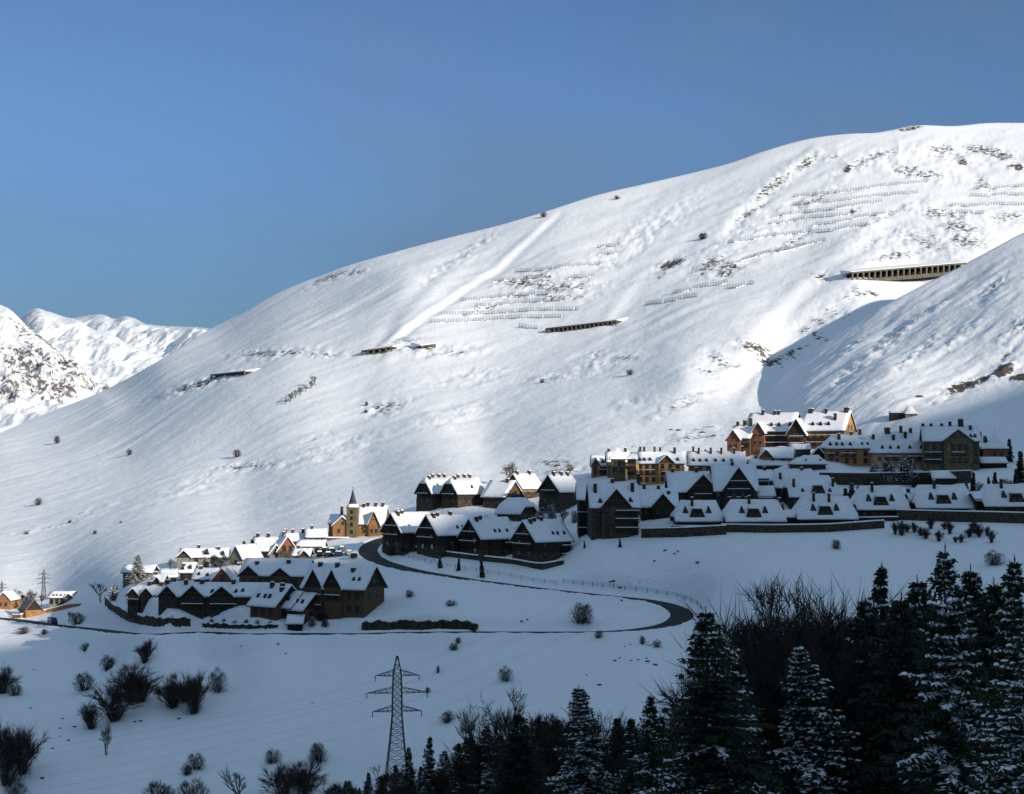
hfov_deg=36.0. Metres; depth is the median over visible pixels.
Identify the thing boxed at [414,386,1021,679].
power cable
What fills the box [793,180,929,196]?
avalanche fence
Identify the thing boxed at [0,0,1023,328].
sky
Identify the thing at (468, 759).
spruce
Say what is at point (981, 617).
spruce
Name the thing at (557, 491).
chalet
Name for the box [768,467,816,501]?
chalet
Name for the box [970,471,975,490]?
young spruce
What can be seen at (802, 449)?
terrace roof
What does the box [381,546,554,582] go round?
roadside fence
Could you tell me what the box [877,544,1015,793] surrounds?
spruce
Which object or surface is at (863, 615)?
spruce
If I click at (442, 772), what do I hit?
bare tree
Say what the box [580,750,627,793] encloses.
bare tree
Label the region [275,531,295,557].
house
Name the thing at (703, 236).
shrub
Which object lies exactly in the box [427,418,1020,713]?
power cable
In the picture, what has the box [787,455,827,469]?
house
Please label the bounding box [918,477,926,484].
shrub
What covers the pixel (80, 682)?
shrub
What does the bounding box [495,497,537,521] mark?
chalet
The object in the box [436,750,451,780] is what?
spruce
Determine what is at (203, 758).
power cable
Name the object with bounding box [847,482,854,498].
young spruce
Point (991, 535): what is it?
bare thicket
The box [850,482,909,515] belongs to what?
chalet
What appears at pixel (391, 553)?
shrub
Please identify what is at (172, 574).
house
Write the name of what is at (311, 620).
snowy tree
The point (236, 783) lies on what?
bare tree
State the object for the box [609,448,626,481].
tower house
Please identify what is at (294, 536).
house
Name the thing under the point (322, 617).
shrub
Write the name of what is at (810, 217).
avalanche fence
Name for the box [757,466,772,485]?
chalet
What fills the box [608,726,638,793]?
spruce
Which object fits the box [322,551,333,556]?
parked car
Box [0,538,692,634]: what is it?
road
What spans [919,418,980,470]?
town house
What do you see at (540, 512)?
snowy tree
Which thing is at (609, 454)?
town house
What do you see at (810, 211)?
avalanche fence
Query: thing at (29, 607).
house
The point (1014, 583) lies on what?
spruce
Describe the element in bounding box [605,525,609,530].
window
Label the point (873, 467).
snowy tree
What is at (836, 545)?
shrub
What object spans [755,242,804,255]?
avalanche fence
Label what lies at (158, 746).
power cable
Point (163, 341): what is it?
mountain
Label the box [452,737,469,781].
spruce
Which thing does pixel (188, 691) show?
bare thicket
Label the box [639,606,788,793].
spruce
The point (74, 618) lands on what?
shrub
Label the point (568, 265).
avalanche fence
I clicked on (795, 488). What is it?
chalet
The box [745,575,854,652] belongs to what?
bare tree
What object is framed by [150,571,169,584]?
house
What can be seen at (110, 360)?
mountain
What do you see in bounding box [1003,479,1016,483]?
shrub
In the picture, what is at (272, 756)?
shrub
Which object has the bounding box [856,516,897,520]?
terrace wall
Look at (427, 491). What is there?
chalet
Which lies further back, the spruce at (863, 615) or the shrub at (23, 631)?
the shrub at (23, 631)
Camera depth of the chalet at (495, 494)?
523.85 m
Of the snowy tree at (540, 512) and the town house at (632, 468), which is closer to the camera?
the snowy tree at (540, 512)
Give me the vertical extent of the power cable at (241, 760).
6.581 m
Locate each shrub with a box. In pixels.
[3,777,30,793]
[7,683,21,695]
[13,625,32,634]
[33,497,42,505]
[53,435,61,442]
[68,612,83,624]
[71,672,97,691]
[79,643,88,651]
[98,653,114,671]
[141,780,179,793]
[177,776,209,793]
[182,764,192,775]
[186,752,206,769]
[207,665,227,692]
[232,449,241,456]
[264,748,281,764]
[307,741,329,762]
[315,610,327,620]
[321,619,328,626]
[389,545,394,555]
[398,546,408,554]
[405,590,414,596]
[438,710,457,723]
[445,599,457,606]
[449,642,458,650]
[496,665,512,681]
[567,602,594,624]
[594,630,603,637]
[638,636,645,643]
[653,639,661,647]
[699,232,707,239]
[751,449,759,458]
[831,540,840,548]
[863,476,879,485]
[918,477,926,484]
[975,482,983,490]
[984,549,1008,565]
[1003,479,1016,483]
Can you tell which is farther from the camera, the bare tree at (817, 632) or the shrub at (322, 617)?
the shrub at (322, 617)
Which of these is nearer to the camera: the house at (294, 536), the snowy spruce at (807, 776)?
the snowy spruce at (807, 776)
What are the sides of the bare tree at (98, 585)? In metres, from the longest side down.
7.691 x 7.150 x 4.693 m
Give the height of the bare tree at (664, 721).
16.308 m
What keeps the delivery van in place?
on the road
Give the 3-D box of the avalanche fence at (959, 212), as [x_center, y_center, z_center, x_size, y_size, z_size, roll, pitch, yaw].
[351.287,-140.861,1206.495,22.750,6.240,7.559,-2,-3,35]
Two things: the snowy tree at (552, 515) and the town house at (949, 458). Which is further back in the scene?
the town house at (949, 458)
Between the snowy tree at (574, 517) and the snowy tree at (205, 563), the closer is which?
the snowy tree at (574, 517)
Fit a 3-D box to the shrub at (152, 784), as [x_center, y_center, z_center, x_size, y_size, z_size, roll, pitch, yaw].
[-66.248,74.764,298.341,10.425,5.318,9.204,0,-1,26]
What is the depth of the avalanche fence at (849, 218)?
1226.37 m
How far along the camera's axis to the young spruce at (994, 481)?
457.98 m
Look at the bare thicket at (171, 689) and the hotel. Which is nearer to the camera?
the bare thicket at (171, 689)
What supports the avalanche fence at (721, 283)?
on the snow slope
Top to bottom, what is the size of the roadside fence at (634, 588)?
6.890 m
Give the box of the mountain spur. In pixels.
[768,233,1023,451]
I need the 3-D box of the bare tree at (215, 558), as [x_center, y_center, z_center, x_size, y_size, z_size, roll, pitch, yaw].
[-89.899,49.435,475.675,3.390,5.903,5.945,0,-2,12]
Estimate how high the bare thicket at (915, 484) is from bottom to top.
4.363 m
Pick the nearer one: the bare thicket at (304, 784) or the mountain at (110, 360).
the bare thicket at (304, 784)
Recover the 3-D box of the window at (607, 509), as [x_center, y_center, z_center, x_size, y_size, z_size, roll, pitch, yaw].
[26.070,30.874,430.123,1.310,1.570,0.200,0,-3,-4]
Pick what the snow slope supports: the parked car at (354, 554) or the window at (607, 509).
the parked car at (354, 554)
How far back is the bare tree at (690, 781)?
168.08 m
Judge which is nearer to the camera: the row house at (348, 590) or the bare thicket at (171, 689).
the bare thicket at (171, 689)
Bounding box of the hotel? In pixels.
[725,407,857,456]
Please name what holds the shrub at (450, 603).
on the snow slope
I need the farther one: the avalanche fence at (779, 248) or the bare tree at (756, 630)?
the avalanche fence at (779, 248)
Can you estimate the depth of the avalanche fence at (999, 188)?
1284.98 m
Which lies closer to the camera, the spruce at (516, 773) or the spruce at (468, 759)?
the spruce at (516, 773)
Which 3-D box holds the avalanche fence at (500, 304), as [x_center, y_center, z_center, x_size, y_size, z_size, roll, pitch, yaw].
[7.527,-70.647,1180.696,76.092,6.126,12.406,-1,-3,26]
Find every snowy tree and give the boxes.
[107,584,119,602]
[202,557,209,567]
[308,616,315,626]
[536,507,545,518]
[545,504,557,518]
[570,510,576,522]
[868,464,879,471]
[878,461,897,482]
[895,458,919,483]
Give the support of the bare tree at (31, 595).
on the snow slope
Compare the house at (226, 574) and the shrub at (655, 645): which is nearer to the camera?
the shrub at (655, 645)
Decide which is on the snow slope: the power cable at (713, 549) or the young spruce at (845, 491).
the young spruce at (845, 491)
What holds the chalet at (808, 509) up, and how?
on the snow slope
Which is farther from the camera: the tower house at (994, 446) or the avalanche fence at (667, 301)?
the avalanche fence at (667, 301)
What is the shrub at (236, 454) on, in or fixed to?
on the snow slope
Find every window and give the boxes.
[168,599,172,604]
[195,608,199,614]
[293,580,297,585]
[605,507,609,512]
[605,516,609,521]
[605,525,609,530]
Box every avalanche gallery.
[210,368,259,379]
[361,343,403,355]
[411,340,435,349]
[545,317,627,332]
[840,261,965,280]
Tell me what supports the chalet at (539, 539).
on the snow slope
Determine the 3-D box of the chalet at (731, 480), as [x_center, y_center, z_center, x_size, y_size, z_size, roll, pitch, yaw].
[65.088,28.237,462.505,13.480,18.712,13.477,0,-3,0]
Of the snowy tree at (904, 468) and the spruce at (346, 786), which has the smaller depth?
the spruce at (346, 786)
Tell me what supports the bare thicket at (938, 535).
on the snow slope
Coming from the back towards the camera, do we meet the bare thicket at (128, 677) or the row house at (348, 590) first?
the row house at (348, 590)
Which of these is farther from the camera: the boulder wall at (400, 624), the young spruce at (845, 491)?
the young spruce at (845, 491)
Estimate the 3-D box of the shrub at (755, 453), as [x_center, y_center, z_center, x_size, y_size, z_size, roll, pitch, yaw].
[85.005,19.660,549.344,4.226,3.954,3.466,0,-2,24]
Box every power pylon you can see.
[37,569,51,600]
[366,656,427,772]
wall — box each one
[12,603,81,617]
[104,595,190,626]
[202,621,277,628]
[362,619,477,630]
[415,546,563,569]
[641,524,725,537]
[671,525,701,526]
[721,519,884,532]
[819,470,971,484]
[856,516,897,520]
[896,509,1023,522]
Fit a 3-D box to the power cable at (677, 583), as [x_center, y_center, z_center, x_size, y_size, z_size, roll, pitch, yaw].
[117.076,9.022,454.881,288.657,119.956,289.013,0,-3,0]
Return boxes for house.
[0,590,20,609]
[17,593,25,603]
[17,598,43,617]
[47,591,76,607]
[120,562,159,587]
[125,580,163,617]
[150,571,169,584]
[156,579,262,618]
[159,569,177,581]
[175,544,230,568]
[178,562,198,580]
[191,565,218,581]
[209,565,238,581]
[228,543,263,564]
[232,562,241,573]
[237,558,314,590]
[252,532,280,557]
[267,543,278,557]
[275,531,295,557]
[280,528,306,545]
[291,545,314,557]
[300,561,387,618]
[304,525,327,539]
[584,473,640,540]
[590,455,605,477]
[604,447,629,477]
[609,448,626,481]
[627,450,641,479]
[637,446,685,485]
[686,446,745,470]
[757,447,795,461]
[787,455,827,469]
[819,428,875,465]
[868,425,921,468]
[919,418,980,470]
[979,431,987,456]
[980,430,1008,458]
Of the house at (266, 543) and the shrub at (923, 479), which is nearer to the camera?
the shrub at (923, 479)
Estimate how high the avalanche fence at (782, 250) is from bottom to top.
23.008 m
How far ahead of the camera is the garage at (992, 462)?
502.76 m
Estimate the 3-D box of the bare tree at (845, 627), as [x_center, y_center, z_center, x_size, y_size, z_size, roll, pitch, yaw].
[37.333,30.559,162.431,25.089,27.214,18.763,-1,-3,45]
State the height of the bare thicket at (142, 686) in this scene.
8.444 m
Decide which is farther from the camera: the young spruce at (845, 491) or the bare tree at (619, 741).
the young spruce at (845, 491)
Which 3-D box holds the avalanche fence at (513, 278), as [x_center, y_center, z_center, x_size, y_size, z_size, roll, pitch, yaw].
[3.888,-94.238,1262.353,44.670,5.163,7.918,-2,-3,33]
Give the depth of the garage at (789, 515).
426.20 m
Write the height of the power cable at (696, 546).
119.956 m
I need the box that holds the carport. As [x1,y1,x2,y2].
[286,614,304,630]
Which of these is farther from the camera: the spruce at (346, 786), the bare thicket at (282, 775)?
the bare thicket at (282, 775)
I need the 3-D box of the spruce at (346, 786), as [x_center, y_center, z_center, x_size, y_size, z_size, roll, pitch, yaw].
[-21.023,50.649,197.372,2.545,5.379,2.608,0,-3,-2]
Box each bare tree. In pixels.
[25,590,38,598]
[39,594,44,605]
[88,582,106,602]
[100,720,112,754]
[166,559,176,568]
[210,555,217,567]
[212,558,228,567]
[216,766,246,793]
[219,557,234,565]
[311,778,354,793]
[320,780,359,793]
[364,765,404,788]
[385,776,421,793]
[415,766,462,793]
[434,766,447,779]
[440,738,482,767]
[444,779,478,793]
[455,705,497,793]
[463,689,528,791]
[484,685,578,793]
[501,460,516,477]
[518,727,581,793]
[539,698,588,792]
[540,708,642,793]
[557,509,569,521]
[564,462,573,473]
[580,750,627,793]
[626,736,695,770]
[637,702,687,742]
[641,655,741,723]
[641,725,693,758]
[659,620,840,790]
[665,706,690,737]
[665,713,681,776]
[667,614,864,786]
[677,769,702,793]
[678,576,835,774]
[709,628,846,790]
[710,584,864,786]
[714,574,799,772]
[719,573,858,667]
[725,574,856,789]
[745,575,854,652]
[760,605,899,793]
[765,569,984,780]
[766,571,938,779]
[785,604,862,771]
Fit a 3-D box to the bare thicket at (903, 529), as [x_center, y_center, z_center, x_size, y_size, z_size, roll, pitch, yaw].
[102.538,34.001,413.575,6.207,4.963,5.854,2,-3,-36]
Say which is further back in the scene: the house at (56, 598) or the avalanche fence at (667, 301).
the avalanche fence at (667, 301)
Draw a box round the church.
[328,487,389,538]
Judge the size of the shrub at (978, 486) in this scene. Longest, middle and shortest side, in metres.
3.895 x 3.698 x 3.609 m
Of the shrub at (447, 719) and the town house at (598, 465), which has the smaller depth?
the shrub at (447, 719)
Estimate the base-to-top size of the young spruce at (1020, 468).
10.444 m
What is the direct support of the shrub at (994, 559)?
on the snow slope
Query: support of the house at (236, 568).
on the snow slope
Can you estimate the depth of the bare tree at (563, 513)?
476.15 m
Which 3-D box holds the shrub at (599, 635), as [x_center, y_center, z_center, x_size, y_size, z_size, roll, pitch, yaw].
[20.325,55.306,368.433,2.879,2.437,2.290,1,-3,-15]
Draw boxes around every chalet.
[246,581,297,620]
[281,591,303,618]
[286,591,316,624]
[379,509,429,555]
[414,474,451,511]
[414,511,467,558]
[439,474,483,507]
[456,515,514,560]
[480,478,524,508]
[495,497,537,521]
[509,516,574,561]
[510,470,540,498]
[536,471,576,512]
[575,482,586,537]
[638,483,678,520]
[665,467,714,500]
[670,496,723,524]
[710,461,758,508]
[722,495,786,523]
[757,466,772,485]
[757,485,775,498]
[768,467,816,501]
[781,475,840,509]
[791,492,858,523]
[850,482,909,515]
[904,488,914,508]
[907,479,974,509]
[968,491,983,510]
[979,478,1023,511]
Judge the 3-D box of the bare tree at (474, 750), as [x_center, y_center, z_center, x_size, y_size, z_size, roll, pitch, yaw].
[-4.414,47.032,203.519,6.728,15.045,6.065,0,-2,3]
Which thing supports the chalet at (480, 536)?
on the snow slope
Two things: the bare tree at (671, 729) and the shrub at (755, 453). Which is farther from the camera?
the shrub at (755, 453)
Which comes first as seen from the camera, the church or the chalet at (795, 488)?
the chalet at (795, 488)
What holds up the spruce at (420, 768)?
on the snow slope
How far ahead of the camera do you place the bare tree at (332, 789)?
217.92 m
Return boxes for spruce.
[124,554,147,583]
[341,781,349,793]
[347,781,351,793]
[363,772,375,793]
[377,776,387,793]
[393,765,402,789]
[397,748,417,793]
[416,735,442,792]
[417,759,435,793]
[417,766,423,788]
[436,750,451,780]
[437,556,443,567]
[441,741,471,793]
[445,768,460,793]
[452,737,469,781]
[455,558,460,570]
[460,723,497,793]
[463,735,477,789]
[479,560,484,577]
[482,714,558,793]
[537,719,568,793]
[545,685,622,793]
[604,718,626,792]
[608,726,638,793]
[616,717,644,793]
[625,693,674,793]
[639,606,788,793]
[657,716,678,793]
[712,659,791,793]
[762,644,863,793]
[822,598,899,793]
[826,592,943,793]
[842,488,847,495]
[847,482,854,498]
[849,575,973,793]
[851,563,900,779]
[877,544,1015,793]
[924,562,992,792]
[932,578,1017,792]
[952,583,1013,786]
[967,616,1023,793]
[969,555,1023,793]
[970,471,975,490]
[991,472,996,483]
[1007,438,1014,461]
[1013,469,1017,483]
[1016,451,1023,482]
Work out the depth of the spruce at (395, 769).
223.88 m
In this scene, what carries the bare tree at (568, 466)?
on the snow slope
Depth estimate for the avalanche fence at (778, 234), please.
1215.51 m
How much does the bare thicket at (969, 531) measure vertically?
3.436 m
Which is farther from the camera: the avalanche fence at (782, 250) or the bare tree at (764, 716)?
the avalanche fence at (782, 250)
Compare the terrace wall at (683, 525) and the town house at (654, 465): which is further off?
the town house at (654, 465)
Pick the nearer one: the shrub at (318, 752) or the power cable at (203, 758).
the power cable at (203, 758)
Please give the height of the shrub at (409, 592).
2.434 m
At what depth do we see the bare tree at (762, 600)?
163.46 m
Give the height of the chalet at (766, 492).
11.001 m
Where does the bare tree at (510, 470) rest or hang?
on the snow slope
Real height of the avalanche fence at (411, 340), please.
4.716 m
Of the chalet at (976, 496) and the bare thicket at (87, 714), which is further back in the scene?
the chalet at (976, 496)
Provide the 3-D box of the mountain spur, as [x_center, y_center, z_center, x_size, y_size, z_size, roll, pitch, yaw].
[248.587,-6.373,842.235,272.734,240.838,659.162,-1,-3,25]
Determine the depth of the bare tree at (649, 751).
190.81 m
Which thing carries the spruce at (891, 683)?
on the snow slope
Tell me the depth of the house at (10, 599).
567.86 m
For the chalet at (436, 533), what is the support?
on the snow slope
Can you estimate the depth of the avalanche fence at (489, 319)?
1146.36 m
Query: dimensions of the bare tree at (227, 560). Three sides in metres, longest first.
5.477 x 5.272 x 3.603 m
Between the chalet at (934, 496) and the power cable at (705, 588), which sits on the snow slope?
the chalet at (934, 496)
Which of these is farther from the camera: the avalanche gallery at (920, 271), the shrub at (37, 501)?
the avalanche gallery at (920, 271)
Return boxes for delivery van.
[47,617,57,624]
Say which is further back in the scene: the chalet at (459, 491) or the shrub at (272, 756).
the chalet at (459, 491)
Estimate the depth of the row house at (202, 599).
406.78 m
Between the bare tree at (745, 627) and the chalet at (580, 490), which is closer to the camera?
the bare tree at (745, 627)
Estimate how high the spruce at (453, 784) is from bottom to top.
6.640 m
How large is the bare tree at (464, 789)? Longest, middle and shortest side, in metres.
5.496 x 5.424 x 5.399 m
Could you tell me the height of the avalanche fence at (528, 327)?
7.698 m
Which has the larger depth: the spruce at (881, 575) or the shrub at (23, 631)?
the shrub at (23, 631)
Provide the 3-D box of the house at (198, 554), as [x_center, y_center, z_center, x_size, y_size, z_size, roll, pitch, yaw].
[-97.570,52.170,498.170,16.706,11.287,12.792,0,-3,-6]
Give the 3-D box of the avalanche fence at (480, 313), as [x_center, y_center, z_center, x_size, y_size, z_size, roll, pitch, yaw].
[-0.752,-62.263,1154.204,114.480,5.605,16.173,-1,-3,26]
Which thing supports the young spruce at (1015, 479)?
on the snow slope
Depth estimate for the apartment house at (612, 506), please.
430.79 m
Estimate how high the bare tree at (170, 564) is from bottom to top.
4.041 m
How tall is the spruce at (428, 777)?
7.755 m
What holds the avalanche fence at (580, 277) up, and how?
on the snow slope
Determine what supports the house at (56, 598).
on the snow slope
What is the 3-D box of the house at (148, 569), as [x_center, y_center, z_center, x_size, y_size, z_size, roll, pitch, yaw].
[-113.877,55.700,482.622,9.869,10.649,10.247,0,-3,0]
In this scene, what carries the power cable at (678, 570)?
attached to the power pylon at (394, 709)
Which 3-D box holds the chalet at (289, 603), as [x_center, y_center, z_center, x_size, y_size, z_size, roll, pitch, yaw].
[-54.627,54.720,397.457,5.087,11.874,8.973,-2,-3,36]
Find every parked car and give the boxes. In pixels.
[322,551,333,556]
[325,547,337,551]
[333,550,343,556]
[338,546,344,550]
[344,549,351,555]
[350,552,357,557]
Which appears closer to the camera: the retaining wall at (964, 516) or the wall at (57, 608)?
the retaining wall at (964, 516)
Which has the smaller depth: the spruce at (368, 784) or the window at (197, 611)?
the spruce at (368, 784)
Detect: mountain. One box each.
[0,305,109,432]
[20,308,162,386]
[73,314,208,357]
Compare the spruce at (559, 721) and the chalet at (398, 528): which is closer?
the spruce at (559, 721)
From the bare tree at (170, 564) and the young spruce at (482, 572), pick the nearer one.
the young spruce at (482, 572)
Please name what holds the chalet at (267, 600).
on the snow slope
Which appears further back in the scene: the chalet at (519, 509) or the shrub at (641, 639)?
the chalet at (519, 509)
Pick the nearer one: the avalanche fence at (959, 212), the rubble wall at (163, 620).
the rubble wall at (163, 620)
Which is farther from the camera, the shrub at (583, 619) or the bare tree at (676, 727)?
the shrub at (583, 619)
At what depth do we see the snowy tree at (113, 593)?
474.36 m
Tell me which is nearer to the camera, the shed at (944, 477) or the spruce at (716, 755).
the spruce at (716, 755)
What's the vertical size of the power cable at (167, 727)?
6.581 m
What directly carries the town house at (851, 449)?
on the snow slope
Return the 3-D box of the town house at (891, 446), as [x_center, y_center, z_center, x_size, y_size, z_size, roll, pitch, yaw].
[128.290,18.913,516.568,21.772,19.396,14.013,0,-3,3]
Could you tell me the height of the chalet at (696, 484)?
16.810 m
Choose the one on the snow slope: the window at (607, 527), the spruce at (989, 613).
the spruce at (989, 613)
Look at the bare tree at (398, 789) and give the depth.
193.63 m
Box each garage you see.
[296,539,327,552]
[783,510,796,523]
[979,457,1007,468]
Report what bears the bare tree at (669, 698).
on the snow slope
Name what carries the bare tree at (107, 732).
on the snow slope
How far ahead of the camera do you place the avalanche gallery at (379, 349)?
1090.05 m
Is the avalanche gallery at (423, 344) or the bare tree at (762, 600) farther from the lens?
the avalanche gallery at (423, 344)
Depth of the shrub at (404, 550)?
457.22 m
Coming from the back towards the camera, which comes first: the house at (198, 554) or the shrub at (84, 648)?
the house at (198, 554)
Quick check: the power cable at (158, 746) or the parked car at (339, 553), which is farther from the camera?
the parked car at (339, 553)
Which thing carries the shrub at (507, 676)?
on the snow slope
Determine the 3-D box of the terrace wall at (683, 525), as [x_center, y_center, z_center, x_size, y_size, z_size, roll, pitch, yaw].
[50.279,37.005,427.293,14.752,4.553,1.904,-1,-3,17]
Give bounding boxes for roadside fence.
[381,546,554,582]
[563,578,702,611]
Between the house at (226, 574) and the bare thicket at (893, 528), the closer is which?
the bare thicket at (893, 528)
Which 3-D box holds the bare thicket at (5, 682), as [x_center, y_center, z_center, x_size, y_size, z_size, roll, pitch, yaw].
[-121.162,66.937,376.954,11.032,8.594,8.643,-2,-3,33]
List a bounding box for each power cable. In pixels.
[1,683,407,760]
[1,702,352,773]
[2,682,370,754]
[6,698,423,781]
[29,718,367,791]
[65,718,412,793]
[376,405,1012,715]
[387,383,1013,676]
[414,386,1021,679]
[421,401,1009,679]
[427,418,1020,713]
[434,418,1004,694]
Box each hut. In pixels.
[811,446,824,458]
[889,406,917,421]
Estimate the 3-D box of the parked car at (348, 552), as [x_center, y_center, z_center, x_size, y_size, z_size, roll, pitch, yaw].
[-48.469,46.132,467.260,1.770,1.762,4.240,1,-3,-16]
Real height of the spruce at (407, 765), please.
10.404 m
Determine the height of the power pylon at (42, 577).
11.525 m
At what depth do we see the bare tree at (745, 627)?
168.75 m
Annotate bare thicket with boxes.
[0,662,21,693]
[0,717,38,787]
[8,721,50,775]
[76,702,104,729]
[82,676,151,721]
[104,655,163,702]
[127,666,160,702]
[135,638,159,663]
[152,664,195,708]
[172,666,216,714]
[176,681,210,702]
[256,757,312,793]
[283,752,331,793]
[890,521,897,534]
[891,518,910,535]
[908,476,923,487]
[908,520,917,532]
[913,527,928,535]
[921,527,932,538]
[926,518,935,528]
[934,529,944,540]
[944,521,955,533]
[957,533,965,542]
[965,526,975,537]
[966,520,983,533]
[974,526,984,536]
[986,529,996,542]
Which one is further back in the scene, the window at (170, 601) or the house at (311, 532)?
the house at (311, 532)
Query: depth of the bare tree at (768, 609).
179.13 m
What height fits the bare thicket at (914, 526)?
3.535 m
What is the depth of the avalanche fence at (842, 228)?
1195.86 m
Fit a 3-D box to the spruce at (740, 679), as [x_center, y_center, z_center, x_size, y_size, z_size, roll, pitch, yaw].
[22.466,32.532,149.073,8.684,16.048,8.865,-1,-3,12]
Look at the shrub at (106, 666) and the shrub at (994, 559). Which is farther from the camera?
the shrub at (106, 666)
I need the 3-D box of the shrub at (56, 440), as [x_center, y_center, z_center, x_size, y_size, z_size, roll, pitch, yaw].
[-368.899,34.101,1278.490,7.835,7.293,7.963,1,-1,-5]
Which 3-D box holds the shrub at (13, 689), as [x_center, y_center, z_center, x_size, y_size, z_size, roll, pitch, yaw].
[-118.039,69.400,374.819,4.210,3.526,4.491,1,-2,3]
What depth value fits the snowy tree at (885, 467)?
473.03 m
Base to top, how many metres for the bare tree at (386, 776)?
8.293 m
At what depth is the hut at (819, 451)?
524.77 m
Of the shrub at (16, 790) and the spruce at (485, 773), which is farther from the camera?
the shrub at (16, 790)
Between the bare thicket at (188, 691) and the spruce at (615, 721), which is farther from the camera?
the bare thicket at (188, 691)
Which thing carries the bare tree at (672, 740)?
on the snow slope
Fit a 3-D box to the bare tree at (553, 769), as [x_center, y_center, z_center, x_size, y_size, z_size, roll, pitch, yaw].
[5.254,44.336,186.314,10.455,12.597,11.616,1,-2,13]
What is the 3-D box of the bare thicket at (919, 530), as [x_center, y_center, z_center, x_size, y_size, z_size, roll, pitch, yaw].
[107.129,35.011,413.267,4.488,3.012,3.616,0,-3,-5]
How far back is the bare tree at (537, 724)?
188.56 m
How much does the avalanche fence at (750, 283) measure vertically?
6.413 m
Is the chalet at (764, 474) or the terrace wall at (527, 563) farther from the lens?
the chalet at (764, 474)
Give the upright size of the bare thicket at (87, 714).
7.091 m
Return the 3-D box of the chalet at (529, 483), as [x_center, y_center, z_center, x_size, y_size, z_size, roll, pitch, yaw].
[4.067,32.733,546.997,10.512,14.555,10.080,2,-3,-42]
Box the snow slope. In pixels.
[0,123,1023,793]
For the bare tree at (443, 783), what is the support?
on the snow slope
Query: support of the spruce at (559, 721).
on the snow slope
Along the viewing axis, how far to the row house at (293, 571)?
421.57 m
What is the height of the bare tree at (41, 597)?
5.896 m
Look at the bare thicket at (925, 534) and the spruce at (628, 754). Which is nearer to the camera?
the spruce at (628, 754)
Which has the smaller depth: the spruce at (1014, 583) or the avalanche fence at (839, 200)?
the spruce at (1014, 583)
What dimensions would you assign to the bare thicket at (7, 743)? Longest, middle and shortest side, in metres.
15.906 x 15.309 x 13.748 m
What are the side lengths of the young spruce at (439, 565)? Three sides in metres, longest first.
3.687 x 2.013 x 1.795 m
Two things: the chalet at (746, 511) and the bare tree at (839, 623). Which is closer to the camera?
the bare tree at (839, 623)
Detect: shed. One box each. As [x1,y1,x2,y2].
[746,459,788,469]
[929,470,956,484]
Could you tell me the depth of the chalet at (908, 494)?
436.53 m
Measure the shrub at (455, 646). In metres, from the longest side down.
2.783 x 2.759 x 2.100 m
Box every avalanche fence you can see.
[396,337,419,341]
[429,314,563,322]
[439,306,577,315]
[460,289,561,300]
[475,297,564,306]
[493,274,537,282]
[515,261,601,271]
[519,323,537,328]
[568,274,593,279]
[598,250,616,255]
[645,293,696,304]
[673,279,726,293]
[727,280,753,288]
[728,228,811,242]
[740,237,824,260]
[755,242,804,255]
[768,211,853,223]
[777,199,881,216]
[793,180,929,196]
[793,190,917,204]
[813,211,885,225]
[813,222,869,232]
[949,201,1023,206]
[956,209,983,213]
[969,192,1023,196]
[974,184,1023,188]
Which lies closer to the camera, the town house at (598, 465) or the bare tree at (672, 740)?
the bare tree at (672, 740)
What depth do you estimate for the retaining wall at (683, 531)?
422.07 m
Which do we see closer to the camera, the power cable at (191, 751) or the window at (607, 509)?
the power cable at (191, 751)
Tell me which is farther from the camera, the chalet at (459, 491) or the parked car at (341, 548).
the chalet at (459, 491)
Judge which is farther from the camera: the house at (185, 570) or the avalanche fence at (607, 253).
the avalanche fence at (607, 253)
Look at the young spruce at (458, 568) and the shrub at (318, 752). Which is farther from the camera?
the young spruce at (458, 568)
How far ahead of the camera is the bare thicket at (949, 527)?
412.67 m
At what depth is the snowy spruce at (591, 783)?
169.95 m
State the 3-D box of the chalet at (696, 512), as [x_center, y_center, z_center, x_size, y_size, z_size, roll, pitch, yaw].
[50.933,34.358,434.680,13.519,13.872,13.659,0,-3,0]
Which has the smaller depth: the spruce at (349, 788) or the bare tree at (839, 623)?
the bare tree at (839, 623)
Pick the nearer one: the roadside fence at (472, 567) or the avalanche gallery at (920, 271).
the roadside fence at (472, 567)
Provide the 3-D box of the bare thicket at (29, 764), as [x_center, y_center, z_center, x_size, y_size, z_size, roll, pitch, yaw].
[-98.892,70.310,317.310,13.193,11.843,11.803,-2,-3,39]
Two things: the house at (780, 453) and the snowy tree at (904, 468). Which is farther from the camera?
the house at (780, 453)
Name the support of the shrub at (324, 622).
on the snow slope
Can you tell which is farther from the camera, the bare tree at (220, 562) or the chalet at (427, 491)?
the chalet at (427, 491)
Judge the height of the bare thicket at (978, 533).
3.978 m
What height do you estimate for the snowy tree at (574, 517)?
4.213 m
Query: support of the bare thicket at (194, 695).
on the snow slope
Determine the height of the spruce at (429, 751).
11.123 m
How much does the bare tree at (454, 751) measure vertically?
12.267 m
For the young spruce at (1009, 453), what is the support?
on the snow slope
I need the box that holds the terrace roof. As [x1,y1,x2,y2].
[789,443,811,456]
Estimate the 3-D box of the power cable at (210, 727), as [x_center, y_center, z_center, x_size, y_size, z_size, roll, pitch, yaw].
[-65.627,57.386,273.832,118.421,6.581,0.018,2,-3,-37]
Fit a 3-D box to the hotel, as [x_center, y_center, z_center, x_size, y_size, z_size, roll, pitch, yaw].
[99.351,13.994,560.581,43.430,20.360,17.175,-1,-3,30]
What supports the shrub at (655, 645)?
on the snow slope

